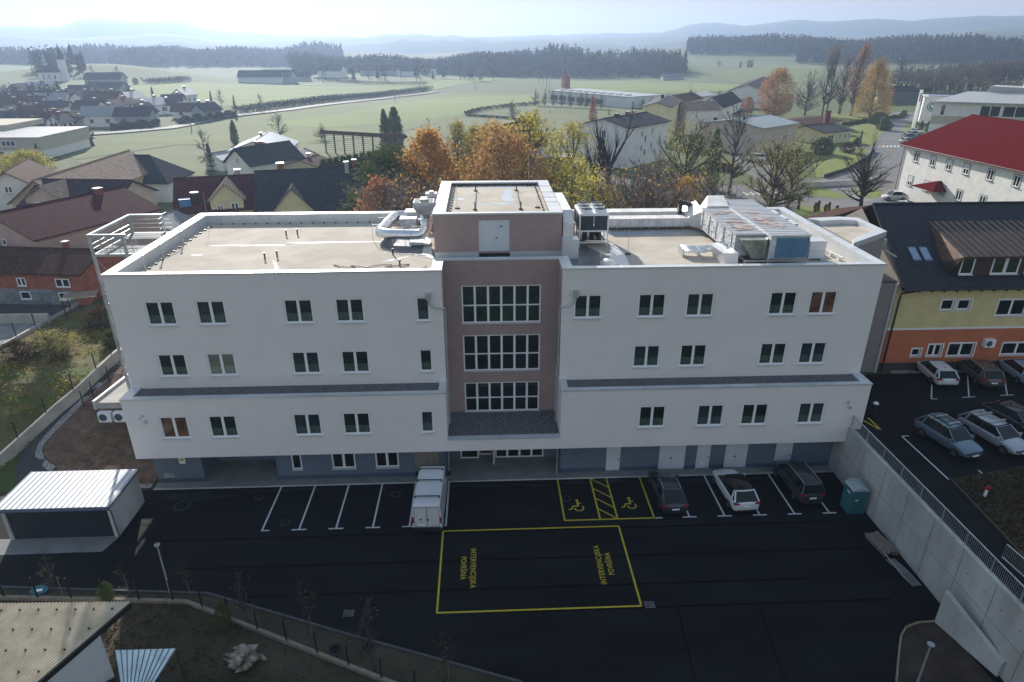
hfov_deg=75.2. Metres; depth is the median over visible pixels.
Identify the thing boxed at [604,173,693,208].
bare shrub
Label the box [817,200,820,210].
wooden post
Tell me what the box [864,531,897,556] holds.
plank stack
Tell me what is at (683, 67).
distant wood
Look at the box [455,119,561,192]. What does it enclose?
tree
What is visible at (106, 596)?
bush
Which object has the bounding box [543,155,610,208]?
tree
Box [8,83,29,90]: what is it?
house
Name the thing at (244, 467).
forecourt
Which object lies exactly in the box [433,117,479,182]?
tree
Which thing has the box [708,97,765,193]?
tree
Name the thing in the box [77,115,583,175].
fields
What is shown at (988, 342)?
air conditioner
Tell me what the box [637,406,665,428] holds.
window
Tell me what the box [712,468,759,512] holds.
parked car
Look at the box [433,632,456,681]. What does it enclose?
young tree
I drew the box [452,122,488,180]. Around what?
tree
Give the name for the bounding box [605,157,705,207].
tree
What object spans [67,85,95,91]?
house
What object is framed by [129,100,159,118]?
house
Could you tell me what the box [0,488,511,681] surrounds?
soil ground
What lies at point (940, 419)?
roof rack
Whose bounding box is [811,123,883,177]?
lawn
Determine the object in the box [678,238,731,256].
pipe bundle
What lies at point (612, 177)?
street asphalt
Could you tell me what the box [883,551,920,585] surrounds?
barrier rack
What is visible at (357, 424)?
window
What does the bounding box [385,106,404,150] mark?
tree
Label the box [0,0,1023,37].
sky
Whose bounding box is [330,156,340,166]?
columnar tree
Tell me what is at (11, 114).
house
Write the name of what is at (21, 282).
window
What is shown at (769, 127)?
house
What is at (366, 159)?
columnar tree
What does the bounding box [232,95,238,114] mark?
fir tree
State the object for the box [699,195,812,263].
air handling unit
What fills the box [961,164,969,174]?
window
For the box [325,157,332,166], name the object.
columnar tree
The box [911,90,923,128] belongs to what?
advertising pylon
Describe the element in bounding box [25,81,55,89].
house
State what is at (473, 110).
hedge
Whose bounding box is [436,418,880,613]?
yellow markings
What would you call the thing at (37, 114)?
house
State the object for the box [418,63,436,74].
house
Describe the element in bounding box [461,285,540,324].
window
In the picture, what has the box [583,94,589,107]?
tree
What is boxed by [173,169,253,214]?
house
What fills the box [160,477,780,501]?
asphalt patches
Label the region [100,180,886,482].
office building
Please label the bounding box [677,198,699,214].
intake hood
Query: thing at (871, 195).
lawn
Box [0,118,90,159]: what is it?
school building
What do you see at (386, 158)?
tree
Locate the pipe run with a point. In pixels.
(839, 257)
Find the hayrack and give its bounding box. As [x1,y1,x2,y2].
[318,130,406,155]
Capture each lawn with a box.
[651,166,709,181]
[796,205,833,217]
[806,188,849,197]
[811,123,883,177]
[830,113,868,126]
[850,190,881,198]
[902,120,917,131]
[956,467,1023,553]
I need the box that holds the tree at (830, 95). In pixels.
[819,39,847,115]
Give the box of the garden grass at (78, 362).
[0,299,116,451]
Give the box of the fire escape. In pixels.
[86,212,187,389]
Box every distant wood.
[0,40,343,67]
[285,43,682,77]
[629,48,688,74]
[686,31,1023,63]
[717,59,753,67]
[891,59,1023,83]
[908,74,1023,93]
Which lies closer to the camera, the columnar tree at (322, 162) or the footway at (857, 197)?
the columnar tree at (322, 162)
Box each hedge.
[109,118,160,129]
[140,75,191,83]
[175,110,237,123]
[231,85,432,112]
[313,76,426,84]
[464,101,539,113]
[467,114,539,119]
[841,117,874,125]
[888,110,906,118]
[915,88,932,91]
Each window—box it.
[1,141,15,146]
[1,239,6,245]
[4,186,12,193]
[16,277,26,286]
[19,291,31,299]
[54,278,70,287]
[58,292,70,300]
[144,301,178,326]
[156,354,189,377]
[158,417,191,439]
[195,300,228,325]
[206,353,238,376]
[208,415,239,438]
[283,299,314,324]
[291,351,321,375]
[291,455,303,470]
[292,414,323,436]
[331,454,356,469]
[334,298,365,323]
[340,350,370,374]
[342,412,371,435]
[375,453,399,468]
[416,297,430,321]
[419,349,433,372]
[420,411,434,433]
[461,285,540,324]
[463,334,539,371]
[464,381,539,412]
[573,294,601,319]
[632,345,660,368]
[636,293,666,318]
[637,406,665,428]
[678,344,707,367]
[684,293,714,317]
[695,405,724,427]
[739,404,768,426]
[757,343,786,365]
[766,291,797,315]
[795,402,825,424]
[797,342,826,364]
[807,291,837,315]
[906,246,921,261]
[907,176,912,185]
[911,349,920,356]
[913,152,919,161]
[917,246,933,261]
[927,344,941,356]
[928,156,935,166]
[939,104,946,114]
[940,300,954,309]
[944,160,952,170]
[946,343,974,357]
[954,190,961,200]
[956,300,970,310]
[958,259,975,275]
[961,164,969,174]
[979,106,1001,116]
[979,195,985,201]
[985,169,994,180]
[989,258,1007,274]
[994,299,1023,316]
[999,343,1023,355]
[1001,106,1023,117]
[1003,258,1021,274]
[1012,175,1021,187]
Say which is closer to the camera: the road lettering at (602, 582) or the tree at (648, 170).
the road lettering at (602, 582)
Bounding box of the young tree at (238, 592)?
[231,568,253,623]
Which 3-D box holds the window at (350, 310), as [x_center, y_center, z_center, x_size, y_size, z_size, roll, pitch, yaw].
[-11.101,-2.071,45.495,2.050,1.810,0.240,-1,24,-2]
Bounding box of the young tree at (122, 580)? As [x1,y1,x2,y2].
[113,566,129,593]
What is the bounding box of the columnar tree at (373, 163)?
[369,149,387,198]
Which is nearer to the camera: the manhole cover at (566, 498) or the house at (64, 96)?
the manhole cover at (566, 498)
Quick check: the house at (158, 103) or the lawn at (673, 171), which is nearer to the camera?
the lawn at (673, 171)
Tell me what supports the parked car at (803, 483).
on the parking asphalt at (853, 641)
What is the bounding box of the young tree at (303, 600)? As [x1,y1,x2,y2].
[286,579,318,636]
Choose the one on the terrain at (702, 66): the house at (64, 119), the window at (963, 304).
the house at (64, 119)
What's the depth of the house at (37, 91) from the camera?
282.20 m
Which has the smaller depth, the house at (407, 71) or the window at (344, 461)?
the window at (344, 461)
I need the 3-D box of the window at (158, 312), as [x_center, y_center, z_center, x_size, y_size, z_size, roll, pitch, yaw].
[-23.780,-1.839,45.002,2.050,1.810,0.240,-1,24,-2]
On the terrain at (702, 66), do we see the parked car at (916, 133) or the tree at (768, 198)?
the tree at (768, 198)
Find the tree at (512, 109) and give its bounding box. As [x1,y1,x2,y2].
[508,100,523,116]
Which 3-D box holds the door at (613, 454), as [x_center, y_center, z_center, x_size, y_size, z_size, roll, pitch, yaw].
[7.761,8.716,50.843,1.080,2.820,0.130,-1,24,-2]
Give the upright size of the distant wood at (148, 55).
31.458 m
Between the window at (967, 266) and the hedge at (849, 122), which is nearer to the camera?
the window at (967, 266)
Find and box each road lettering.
[460,557,466,579]
[469,550,475,587]
[594,545,606,583]
[604,553,614,574]
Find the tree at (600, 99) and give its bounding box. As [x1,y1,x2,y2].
[597,95,605,107]
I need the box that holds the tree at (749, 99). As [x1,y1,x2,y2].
[740,96,754,114]
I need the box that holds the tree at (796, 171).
[762,130,831,209]
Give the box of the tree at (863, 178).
[832,131,899,205]
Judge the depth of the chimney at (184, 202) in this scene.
94.55 m
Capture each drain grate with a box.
[343,610,354,616]
[644,601,655,607]
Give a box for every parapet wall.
[794,176,886,187]
[824,149,875,177]
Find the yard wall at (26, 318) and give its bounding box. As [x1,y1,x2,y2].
[0,313,50,323]
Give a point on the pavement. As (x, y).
(456, 475)
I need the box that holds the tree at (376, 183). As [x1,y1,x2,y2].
[353,169,405,211]
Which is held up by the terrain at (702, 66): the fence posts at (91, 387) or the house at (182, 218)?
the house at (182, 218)
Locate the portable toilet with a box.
[839,476,869,514]
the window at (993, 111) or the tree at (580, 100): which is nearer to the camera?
the window at (993, 111)
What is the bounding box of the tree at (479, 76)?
[474,68,485,80]
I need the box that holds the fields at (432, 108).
[256,95,542,127]
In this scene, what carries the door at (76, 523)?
in the garage
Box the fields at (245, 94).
[129,78,519,105]
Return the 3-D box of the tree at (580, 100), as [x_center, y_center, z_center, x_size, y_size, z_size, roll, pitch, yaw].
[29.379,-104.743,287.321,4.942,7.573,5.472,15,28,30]
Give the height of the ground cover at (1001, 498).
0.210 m
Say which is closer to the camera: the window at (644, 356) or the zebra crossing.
the window at (644, 356)
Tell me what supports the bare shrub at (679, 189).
on the terrain at (702, 66)
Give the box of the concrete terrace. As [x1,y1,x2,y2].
[92,373,130,409]
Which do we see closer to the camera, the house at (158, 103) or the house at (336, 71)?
the house at (158, 103)
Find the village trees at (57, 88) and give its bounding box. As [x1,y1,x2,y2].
[27,81,134,99]
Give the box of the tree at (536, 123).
[486,105,571,192]
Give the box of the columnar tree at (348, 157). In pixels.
[343,153,351,166]
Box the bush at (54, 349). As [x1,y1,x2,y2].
[28,324,84,359]
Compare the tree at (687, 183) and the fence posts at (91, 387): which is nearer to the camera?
the fence posts at (91, 387)
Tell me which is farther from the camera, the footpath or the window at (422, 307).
the footpath
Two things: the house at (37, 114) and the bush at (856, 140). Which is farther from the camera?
the house at (37, 114)
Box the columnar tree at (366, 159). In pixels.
[362,150,378,174]
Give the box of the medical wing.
[918,94,952,123]
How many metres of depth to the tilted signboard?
40.08 m
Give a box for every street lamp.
[154,543,170,597]
[916,641,934,681]
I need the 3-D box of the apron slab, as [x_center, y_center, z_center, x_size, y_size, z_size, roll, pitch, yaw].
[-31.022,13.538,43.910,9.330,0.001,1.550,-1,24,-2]
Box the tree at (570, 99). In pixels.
[567,91,574,106]
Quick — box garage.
[0,469,144,539]
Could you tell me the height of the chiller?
2.990 m
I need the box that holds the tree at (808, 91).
[789,69,828,115]
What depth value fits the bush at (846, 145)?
169.47 m
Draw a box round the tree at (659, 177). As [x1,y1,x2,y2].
[634,148,679,207]
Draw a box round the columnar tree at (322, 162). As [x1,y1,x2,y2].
[317,158,328,167]
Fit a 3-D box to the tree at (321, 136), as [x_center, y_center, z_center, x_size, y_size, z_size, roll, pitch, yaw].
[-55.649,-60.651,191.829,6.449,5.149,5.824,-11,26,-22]
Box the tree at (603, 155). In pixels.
[588,105,641,208]
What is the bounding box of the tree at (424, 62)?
[418,60,430,75]
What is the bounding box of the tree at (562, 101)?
[559,91,566,106]
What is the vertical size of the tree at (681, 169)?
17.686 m
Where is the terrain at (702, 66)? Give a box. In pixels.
[0,48,1023,491]
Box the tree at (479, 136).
[453,117,528,180]
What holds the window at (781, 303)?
in the office building at (499, 326)
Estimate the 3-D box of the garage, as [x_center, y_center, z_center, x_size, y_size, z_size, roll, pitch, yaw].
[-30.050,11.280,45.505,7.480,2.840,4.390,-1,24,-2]
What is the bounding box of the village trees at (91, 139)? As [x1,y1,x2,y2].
[32,118,94,145]
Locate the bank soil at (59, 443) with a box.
[43,365,157,484]
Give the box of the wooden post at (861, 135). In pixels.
[859,130,862,146]
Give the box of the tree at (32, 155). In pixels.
[0,145,61,171]
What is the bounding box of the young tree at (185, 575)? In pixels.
[169,560,192,598]
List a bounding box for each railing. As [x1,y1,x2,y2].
[851,415,1023,605]
[1002,544,1023,577]
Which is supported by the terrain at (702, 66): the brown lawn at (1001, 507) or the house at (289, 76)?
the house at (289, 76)
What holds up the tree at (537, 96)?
on the terrain at (702, 66)
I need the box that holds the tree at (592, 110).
[588,96,597,120]
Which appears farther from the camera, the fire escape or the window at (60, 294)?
the window at (60, 294)
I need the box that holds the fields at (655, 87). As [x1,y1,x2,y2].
[570,80,740,93]
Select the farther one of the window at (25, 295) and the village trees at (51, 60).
the village trees at (51, 60)
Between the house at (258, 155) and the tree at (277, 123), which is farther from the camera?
the tree at (277, 123)
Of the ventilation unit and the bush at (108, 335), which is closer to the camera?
the ventilation unit
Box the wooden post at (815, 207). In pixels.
[813,202,816,211]
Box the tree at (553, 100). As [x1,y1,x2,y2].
[550,89,557,104]
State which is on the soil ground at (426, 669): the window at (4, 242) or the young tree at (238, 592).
the young tree at (238, 592)
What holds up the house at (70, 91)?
on the terrain at (702, 66)
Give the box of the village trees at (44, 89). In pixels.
[0,80,59,100]
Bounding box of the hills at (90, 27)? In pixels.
[0,16,1023,40]
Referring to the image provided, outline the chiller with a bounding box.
[573,201,608,246]
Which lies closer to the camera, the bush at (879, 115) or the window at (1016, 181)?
the window at (1016, 181)
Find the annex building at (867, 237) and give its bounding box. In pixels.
[808,217,897,372]
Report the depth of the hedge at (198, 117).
235.48 m
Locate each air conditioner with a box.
[97,409,113,422]
[112,409,125,422]
[981,338,996,347]
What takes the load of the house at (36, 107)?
on the terrain at (702, 66)
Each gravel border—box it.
[35,363,120,470]
[140,484,152,487]
[889,368,1005,373]
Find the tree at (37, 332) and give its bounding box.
[25,329,55,353]
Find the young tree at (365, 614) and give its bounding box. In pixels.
[349,597,379,671]
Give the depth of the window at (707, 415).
48.29 m
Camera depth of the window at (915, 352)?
57.38 m
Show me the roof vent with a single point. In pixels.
(431, 194)
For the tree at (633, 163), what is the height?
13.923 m
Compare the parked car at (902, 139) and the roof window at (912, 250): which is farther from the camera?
the parked car at (902, 139)
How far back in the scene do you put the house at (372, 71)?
540.02 m
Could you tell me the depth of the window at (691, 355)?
48.15 m
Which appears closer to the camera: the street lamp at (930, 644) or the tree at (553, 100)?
the street lamp at (930, 644)
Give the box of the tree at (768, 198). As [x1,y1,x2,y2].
[730,123,824,208]
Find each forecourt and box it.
[209,459,277,476]
[447,454,558,469]
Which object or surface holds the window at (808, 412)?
in the office building at (499, 326)
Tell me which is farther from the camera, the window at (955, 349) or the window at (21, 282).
the window at (21, 282)
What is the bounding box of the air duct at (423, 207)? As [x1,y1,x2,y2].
[372,197,434,244]
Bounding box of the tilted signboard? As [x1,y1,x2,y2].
[30,585,47,595]
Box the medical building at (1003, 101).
[927,85,1023,131]
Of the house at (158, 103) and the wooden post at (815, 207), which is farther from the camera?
the house at (158, 103)
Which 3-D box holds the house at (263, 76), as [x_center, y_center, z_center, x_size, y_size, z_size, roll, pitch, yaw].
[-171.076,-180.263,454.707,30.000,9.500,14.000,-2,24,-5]
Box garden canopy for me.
[114,648,186,681]
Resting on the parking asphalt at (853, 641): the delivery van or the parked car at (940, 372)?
the delivery van
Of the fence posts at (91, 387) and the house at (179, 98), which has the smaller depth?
the fence posts at (91, 387)
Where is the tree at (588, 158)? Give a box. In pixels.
[584,129,606,200]
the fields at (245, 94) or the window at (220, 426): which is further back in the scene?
the fields at (245, 94)
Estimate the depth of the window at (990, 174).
101.55 m
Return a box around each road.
[90,91,439,133]
[349,78,477,84]
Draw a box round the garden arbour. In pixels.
[60,290,101,318]
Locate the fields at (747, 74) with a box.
[709,61,821,83]
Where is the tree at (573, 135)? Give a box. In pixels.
[544,118,601,189]
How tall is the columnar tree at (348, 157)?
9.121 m
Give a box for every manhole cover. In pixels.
[172,500,190,511]
[254,495,263,499]
[280,519,289,525]
[327,643,341,654]
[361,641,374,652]
[391,491,400,496]
[562,495,570,501]
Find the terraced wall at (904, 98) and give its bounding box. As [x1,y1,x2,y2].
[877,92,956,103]
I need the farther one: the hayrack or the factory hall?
the factory hall
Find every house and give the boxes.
[0,89,33,95]
[0,93,13,98]
[0,96,28,106]
[0,102,32,110]
[0,108,19,118]
[0,158,56,210]
[0,186,162,259]
[0,240,123,304]
[0,601,131,681]
[6,149,147,207]
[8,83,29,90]
[15,93,46,103]
[16,103,48,110]
[16,178,158,206]
[17,108,74,125]
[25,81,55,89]
[27,89,54,94]
[27,115,45,126]
[33,98,72,110]
[34,90,69,100]
[44,111,75,125]
[55,88,75,94]
[62,108,79,115]
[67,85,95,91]
[67,89,87,102]
[70,98,107,110]
[73,113,84,125]
[79,103,120,126]
[82,72,127,83]
[84,89,126,101]
[87,82,130,91]
[104,96,137,106]
[112,104,157,123]
[122,89,146,100]
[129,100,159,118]
[133,154,194,201]
[137,95,165,114]
[160,92,186,102]
[161,209,195,231]
[163,97,176,113]
[169,100,205,118]
[171,86,197,102]
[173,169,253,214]
[189,100,223,119]
[203,149,229,170]
[222,140,304,174]
[227,131,299,152]
[236,70,283,83]
[254,159,370,212]
[262,69,297,83]
[284,153,332,168]
[295,72,311,80]
[300,147,316,157]
[317,65,347,77]
[359,65,397,75]
[396,66,413,75]
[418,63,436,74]
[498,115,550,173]
[581,110,671,168]
[641,94,680,143]
[660,74,683,79]
[672,93,703,101]
[677,101,721,134]
[694,91,715,100]
[701,114,799,153]
[707,91,741,119]
[726,76,778,107]
[732,108,745,117]
[788,116,843,126]
[804,205,894,269]
[845,201,1023,371]
[875,82,915,101]
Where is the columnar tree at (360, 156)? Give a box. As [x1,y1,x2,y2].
[354,151,374,194]
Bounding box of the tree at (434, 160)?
[385,119,479,209]
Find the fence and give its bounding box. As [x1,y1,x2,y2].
[0,577,415,681]
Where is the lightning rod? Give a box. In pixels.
[625,215,630,254]
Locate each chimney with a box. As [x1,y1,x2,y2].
[178,191,198,207]
[564,75,569,88]
[823,110,831,123]
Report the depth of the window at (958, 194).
108.01 m
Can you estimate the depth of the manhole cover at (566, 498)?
48.41 m
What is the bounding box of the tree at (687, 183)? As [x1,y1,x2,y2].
[666,172,705,206]
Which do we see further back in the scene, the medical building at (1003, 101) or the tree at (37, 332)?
the medical building at (1003, 101)
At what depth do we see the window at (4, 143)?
158.60 m
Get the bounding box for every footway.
[834,187,872,200]
[835,146,879,148]
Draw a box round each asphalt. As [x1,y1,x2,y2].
[0,472,1003,681]
[550,158,642,186]
[648,112,919,212]
[855,372,1023,604]
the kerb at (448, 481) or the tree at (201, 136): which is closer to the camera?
the kerb at (448, 481)
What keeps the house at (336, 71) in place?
on the terrain at (702, 66)
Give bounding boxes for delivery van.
[412,465,450,530]
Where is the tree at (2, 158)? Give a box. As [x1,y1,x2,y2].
[0,152,17,173]
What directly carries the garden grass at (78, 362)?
on the terrain at (702, 66)
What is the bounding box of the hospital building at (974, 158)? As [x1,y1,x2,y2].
[894,114,1023,201]
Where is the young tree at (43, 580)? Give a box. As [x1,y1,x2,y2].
[36,553,57,594]
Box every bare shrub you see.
[341,168,446,211]
[368,171,463,210]
[552,156,699,208]
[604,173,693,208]
[637,174,704,207]
[652,167,755,204]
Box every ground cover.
[0,301,116,417]
[0,303,113,458]
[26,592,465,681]
[59,417,149,481]
[102,604,371,681]
[955,466,1023,545]
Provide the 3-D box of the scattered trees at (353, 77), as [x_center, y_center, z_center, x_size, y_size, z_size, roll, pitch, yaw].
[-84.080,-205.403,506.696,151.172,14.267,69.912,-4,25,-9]
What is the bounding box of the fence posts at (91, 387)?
[79,366,109,405]
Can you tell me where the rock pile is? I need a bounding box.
[222,643,266,672]
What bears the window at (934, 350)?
in the apartment house at (959, 268)
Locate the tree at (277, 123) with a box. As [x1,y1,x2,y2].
[266,110,288,134]
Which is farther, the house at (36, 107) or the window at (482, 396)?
the house at (36, 107)
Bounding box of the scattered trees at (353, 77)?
[302,62,497,82]
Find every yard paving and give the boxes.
[0,304,87,319]
[0,324,34,343]
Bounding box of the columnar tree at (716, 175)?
[704,127,722,188]
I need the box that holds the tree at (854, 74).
[842,42,875,115]
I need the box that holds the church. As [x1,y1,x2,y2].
[36,43,69,80]
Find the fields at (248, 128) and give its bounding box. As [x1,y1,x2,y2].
[67,93,547,159]
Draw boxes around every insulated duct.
[554,193,578,258]
[607,201,701,229]
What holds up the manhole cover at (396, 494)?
on the parking asphalt at (853, 641)
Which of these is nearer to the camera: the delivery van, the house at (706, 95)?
the delivery van
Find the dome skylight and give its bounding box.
[600,258,618,265]
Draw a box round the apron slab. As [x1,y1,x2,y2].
[0,536,118,554]
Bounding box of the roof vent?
[425,190,437,230]
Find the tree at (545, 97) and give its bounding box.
[539,88,547,105]
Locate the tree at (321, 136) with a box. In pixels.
[312,123,328,139]
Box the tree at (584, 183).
[553,170,623,208]
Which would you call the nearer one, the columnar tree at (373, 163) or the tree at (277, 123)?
the columnar tree at (373, 163)
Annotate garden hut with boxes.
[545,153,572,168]
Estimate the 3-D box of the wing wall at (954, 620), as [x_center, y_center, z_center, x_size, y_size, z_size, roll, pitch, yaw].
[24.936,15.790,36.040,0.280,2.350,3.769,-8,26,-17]
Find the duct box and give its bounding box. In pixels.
[709,243,738,263]
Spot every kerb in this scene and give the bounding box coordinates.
[1,586,522,681]
[153,471,831,489]
[895,620,934,681]
[950,466,1023,556]
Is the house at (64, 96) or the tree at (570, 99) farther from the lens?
the tree at (570, 99)
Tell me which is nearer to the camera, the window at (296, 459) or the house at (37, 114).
the window at (296, 459)
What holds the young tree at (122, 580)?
on the soil ground at (426, 669)
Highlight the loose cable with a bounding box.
[333,264,426,268]
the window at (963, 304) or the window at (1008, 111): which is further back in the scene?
the window at (1008, 111)
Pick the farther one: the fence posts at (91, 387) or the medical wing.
the medical wing
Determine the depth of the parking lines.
47.37 m
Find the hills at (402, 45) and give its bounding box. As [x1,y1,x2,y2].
[25,31,1023,54]
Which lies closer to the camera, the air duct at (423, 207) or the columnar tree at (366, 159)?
the air duct at (423, 207)
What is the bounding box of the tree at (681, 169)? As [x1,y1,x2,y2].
[645,104,730,199]
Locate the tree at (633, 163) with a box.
[597,157,669,208]
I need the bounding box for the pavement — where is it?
[154,464,830,488]
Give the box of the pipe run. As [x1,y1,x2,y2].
[826,249,843,260]
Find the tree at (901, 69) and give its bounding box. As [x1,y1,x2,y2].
[889,53,915,85]
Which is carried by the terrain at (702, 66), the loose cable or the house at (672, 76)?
the house at (672, 76)
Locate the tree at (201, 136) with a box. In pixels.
[196,127,211,153]
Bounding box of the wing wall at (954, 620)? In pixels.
[935,590,1004,676]
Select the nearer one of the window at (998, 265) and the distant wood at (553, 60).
the window at (998, 265)
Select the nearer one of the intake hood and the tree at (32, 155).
the intake hood
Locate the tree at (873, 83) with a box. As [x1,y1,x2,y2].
[851,56,895,117]
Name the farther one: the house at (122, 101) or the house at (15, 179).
the house at (122, 101)
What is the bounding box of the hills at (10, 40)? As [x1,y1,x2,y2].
[0,25,1023,48]
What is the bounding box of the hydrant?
[983,485,990,496]
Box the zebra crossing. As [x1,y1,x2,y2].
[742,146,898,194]
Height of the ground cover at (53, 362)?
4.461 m
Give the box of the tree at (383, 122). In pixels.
[378,109,389,148]
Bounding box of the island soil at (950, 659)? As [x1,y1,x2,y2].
[898,622,993,681]
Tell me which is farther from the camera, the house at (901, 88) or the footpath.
the house at (901, 88)
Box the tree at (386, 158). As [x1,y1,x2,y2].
[334,139,435,211]
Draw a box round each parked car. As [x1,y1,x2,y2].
[648,471,688,513]
[704,160,733,171]
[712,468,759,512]
[747,153,765,161]
[773,460,825,503]
[880,190,907,200]
[898,137,911,142]
[901,133,917,137]
[906,131,920,135]
[909,128,924,132]
[914,360,959,385]
[914,412,984,457]
[955,359,1006,386]
[956,409,1023,454]
[981,400,1023,437]
[996,359,1023,383]
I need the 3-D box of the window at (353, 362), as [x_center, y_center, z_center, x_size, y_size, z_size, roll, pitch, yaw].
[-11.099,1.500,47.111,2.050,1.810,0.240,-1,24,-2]
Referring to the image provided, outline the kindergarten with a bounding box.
[795,123,854,143]
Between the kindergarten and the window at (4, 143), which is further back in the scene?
the kindergarten
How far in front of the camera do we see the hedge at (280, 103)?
310.85 m
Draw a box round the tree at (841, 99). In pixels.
[834,53,855,113]
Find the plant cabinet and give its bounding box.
[806,238,826,259]
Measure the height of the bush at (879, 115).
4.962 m
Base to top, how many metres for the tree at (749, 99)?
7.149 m
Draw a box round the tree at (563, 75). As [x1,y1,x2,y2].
[561,68,565,88]
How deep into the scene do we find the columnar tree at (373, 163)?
110.71 m
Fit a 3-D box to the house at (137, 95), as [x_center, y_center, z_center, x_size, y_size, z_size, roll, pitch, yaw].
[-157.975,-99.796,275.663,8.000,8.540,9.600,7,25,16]
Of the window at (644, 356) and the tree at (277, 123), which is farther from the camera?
the tree at (277, 123)
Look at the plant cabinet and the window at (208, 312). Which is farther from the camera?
the plant cabinet
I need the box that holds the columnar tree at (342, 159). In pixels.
[337,155,346,166]
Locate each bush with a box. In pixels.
[0,337,38,363]
[28,324,84,359]
[78,304,114,330]
[96,580,115,601]
[99,330,119,348]
[212,602,231,630]
[810,136,839,154]
[838,141,856,152]
[852,137,861,144]
[866,111,889,123]
[875,119,894,130]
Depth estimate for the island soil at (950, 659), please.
35.77 m
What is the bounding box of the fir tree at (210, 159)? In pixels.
[205,143,218,175]
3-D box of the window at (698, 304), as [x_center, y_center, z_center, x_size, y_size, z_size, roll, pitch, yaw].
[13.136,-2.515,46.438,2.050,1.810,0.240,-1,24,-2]
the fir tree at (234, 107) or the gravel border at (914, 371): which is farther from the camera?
the fir tree at (234, 107)
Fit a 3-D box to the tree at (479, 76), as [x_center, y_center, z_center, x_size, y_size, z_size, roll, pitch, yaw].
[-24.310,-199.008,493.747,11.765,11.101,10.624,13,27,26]
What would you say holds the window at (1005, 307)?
in the apartment house at (959, 268)
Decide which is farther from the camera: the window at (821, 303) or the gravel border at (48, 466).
the gravel border at (48, 466)
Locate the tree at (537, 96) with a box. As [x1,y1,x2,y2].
[530,88,539,105]
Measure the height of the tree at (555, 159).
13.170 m
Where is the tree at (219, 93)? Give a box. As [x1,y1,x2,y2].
[215,90,224,106]
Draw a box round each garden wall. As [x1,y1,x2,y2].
[0,302,78,348]
[0,338,122,468]
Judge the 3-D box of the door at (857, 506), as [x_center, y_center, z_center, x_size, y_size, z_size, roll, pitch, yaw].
[24.178,11.285,46.338,0.840,1.830,0.027,-1,24,-2]
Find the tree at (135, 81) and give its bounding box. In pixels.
[131,78,138,83]
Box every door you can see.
[6,511,114,538]
[478,220,508,250]
[605,447,620,470]
[658,445,685,468]
[695,445,711,467]
[723,444,748,466]
[773,443,793,464]
[850,492,866,513]
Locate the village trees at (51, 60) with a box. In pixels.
[26,43,86,77]
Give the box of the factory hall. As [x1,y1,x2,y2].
[548,88,660,107]
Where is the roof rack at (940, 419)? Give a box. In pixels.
[932,415,951,426]
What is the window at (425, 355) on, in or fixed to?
in the office building at (499, 326)
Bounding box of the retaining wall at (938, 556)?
[827,427,1023,681]
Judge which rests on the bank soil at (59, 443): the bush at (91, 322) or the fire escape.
the fire escape
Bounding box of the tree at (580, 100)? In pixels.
[576,91,582,105]
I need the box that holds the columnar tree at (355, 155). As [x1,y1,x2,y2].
[349,153,361,165]
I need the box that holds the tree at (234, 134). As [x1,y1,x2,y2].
[229,119,239,144]
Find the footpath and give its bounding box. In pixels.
[0,358,124,500]
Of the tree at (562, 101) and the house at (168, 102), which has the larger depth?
the tree at (562, 101)
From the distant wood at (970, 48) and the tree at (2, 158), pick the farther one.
the distant wood at (970, 48)
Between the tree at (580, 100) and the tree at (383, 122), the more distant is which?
the tree at (580, 100)
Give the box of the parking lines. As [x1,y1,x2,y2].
[261,370,1007,530]
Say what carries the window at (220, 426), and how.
in the office building at (499, 326)
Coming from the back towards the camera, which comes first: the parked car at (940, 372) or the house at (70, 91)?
the house at (70, 91)
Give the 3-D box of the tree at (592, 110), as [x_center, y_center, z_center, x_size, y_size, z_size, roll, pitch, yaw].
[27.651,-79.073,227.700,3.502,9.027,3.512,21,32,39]
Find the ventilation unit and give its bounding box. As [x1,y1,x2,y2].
[399,209,432,228]
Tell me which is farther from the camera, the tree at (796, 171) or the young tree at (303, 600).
the tree at (796, 171)
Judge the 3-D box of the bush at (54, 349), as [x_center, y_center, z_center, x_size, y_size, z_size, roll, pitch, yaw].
[-41.048,0.282,59.898,4.674,3.299,4.760,2,24,4]
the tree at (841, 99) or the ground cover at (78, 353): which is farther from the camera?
the tree at (841, 99)
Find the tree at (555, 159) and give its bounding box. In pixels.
[533,135,586,199]
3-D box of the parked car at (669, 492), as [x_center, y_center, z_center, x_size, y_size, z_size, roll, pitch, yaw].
[11.277,10.643,48.324,2.210,1.623,4.705,-1,24,-3]
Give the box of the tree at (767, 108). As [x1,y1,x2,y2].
[754,64,797,116]

